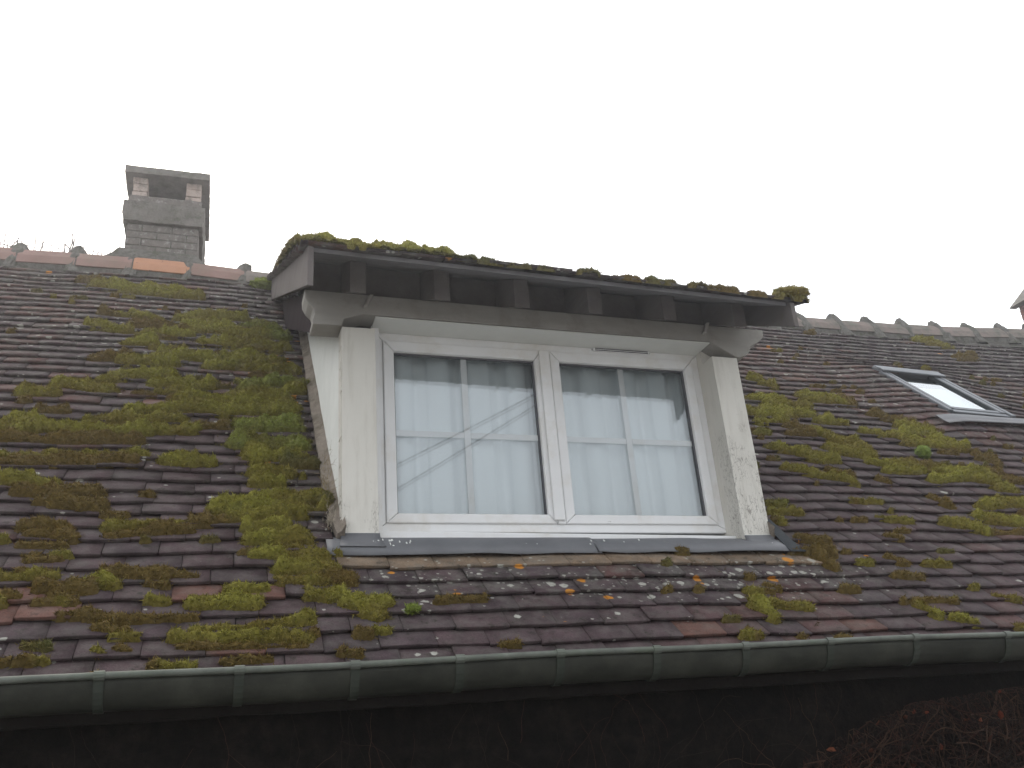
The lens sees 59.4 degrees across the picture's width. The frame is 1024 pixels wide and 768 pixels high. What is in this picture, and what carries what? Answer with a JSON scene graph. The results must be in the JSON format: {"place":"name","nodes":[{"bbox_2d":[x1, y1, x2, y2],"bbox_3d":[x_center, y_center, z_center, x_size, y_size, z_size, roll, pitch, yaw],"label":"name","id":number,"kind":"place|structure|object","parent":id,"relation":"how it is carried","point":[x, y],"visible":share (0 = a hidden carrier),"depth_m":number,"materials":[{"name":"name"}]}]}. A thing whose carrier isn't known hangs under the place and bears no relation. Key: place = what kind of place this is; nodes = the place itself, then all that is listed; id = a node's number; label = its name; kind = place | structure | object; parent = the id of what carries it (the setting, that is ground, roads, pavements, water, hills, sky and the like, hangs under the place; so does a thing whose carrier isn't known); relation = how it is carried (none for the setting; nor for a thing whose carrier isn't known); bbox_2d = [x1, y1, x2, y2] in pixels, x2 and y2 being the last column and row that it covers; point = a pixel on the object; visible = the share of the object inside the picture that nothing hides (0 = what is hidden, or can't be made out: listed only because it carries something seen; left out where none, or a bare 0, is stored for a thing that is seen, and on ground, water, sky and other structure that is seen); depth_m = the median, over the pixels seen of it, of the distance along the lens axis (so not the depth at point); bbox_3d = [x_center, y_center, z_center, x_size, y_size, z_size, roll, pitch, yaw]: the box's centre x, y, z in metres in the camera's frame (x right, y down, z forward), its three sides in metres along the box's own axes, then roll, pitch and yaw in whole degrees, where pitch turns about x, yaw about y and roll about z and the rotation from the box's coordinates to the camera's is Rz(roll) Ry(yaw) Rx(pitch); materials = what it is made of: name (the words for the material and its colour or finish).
{"place":"outdoors","nodes":[
{"label":"outdoors","id":0,"kind":"place"},
{"bbox_2d":[0,0,1023,328],"label":"sky","id":1,"kind":"structure","parent":0,"point":[866,156],"materials":[{"name":"white"}]},
{"label":"ground","id":2,"kind":"structure","parent":0,"visible":0},
{"bbox_2d":[0,230,112,254],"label":"bare tree","id":3,"kind":"object","parent":2,"relation":"on","point":[65,245],"visible":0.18,"depth_m":10.05,"materials":[{"name":"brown plant"}]},
{"bbox_2d":[0,164,1023,767],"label":"house","id":4,"kind":"structure","parent":2,"relation":"on","point":[588,612],"depth_m":3.84,"materials":[{"name":"tile"}]},
{"bbox_2d":[249,276,271,292],"bbox_3d":[-1.837,-0.737,6.633,0.221,0.142,0.148,3,-24,-18],"label":"moss cushion","id":5,"kind":"object","parent":4,"relation":"on","point":[263,282],"visible":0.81,"depth_m":6.59,"materials":[{"name":"green plant"}]},
{"bbox_2d":[0,273,610,671],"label":"moss","id":6,"kind":"object","parent":4,"relation":"on","point":[265,515],"visible":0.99,"depth_m":3.79,"materials":[{"name":"green plant"}]},
{"bbox_2d":[311,438,337,530],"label":"dry grass","id":7,"kind":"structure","parent":4,"relation":"on","point":[328,516],"depth_m":3.84,"materials":[{"name":"plant"}]},
{"bbox_2d":[401,601,422,615],"bbox_3d":[-0.365,0.821,3.285,0.084,0.055,0.064,3,-24,-18],"label":"moss cushion","id":8,"kind":"object","parent":4,"relation":"on","point":[411,608],"visible":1,"depth_m":3.27,"materials":[{"name":"green plant"}]},
{"bbox_2d":[394,356,543,513],"bbox_3d":[-0.222,0.298,4.270,0.775,0.990,0.064,3,-24,-18],"label":"net curtain","id":9,"kind":"object","parent":4,"relation":"hanging from","point":[431,475],"visible":0.66,"depth_m":4.28,"materials":[{"name":"fabric"}]},
{"bbox_2d":[52,672,1023,767],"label":"climbing vine","id":10,"kind":"object","parent":4,"relation":"attached to","point":[990,730],"visible":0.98,"depth_m":3.52,"materials":[{"name":"brown plant"}]},
{"bbox_2d":[272,230,810,303],"bbox_3d":[-0.052,-0.586,5.046,2.478,1.137,2.037,3,-24,-18],"label":"moss","id":11,"kind":"object","parent":4,"relation":"on","point":[407,245],"visible":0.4,"depth_m":3.89,"materials":[{"name":"green plant"}]},
{"bbox_2d":[379,333,735,538],"bbox_3d":[0.211,0.259,4.313,1.774,1.060,0.155,3,-24,-18],"label":"window","id":12,"kind":"structure","parent":4,"relation":"in","point":[559,519],"depth_m":4.30,"materials":[{"name":"white plastic"}]},
{"bbox_2d":[559,366,702,515],"bbox_3d":[0.574,0.342,4.525,0.854,0.990,0.064,3,-24,-18],"label":"net curtain","id":13,"kind":"object","parent":4,"relation":"hanging from","point":[602,481],"visible":0.63,"depth_m":4.55,"materials":[{"name":"fabric"}]},
{"bbox_2d":[778,284,812,297],"bbox_3d":[1.366,-0.442,4.365,0.200,0.088,0.139,3,-24,-18],"label":"moss cushion","id":14,"kind":"object","parent":4,"relation":"on","point":[792,290],"visible":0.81,"depth_m":4.33,"materials":[{"name":"green plant"}]},
{"bbox_2d":[660,328,1023,640],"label":"moss","id":15,"kind":"object","parent":4,"relation":"on","point":[783,409],"visible":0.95,"depth_m":5.27,"materials":[{"name":"green plant"}]},
{"bbox_2d":[914,444,931,458],"bbox_3d":[2.586,0.431,5.633,0.136,0.109,0.102,3,-24,-18],"label":"moss cushion","id":16,"kind":"object","parent":4,"relation":"on","point":[923,451],"visible":0.98,"depth_m":5.61,"materials":[{"name":"green plant"}]}
]}

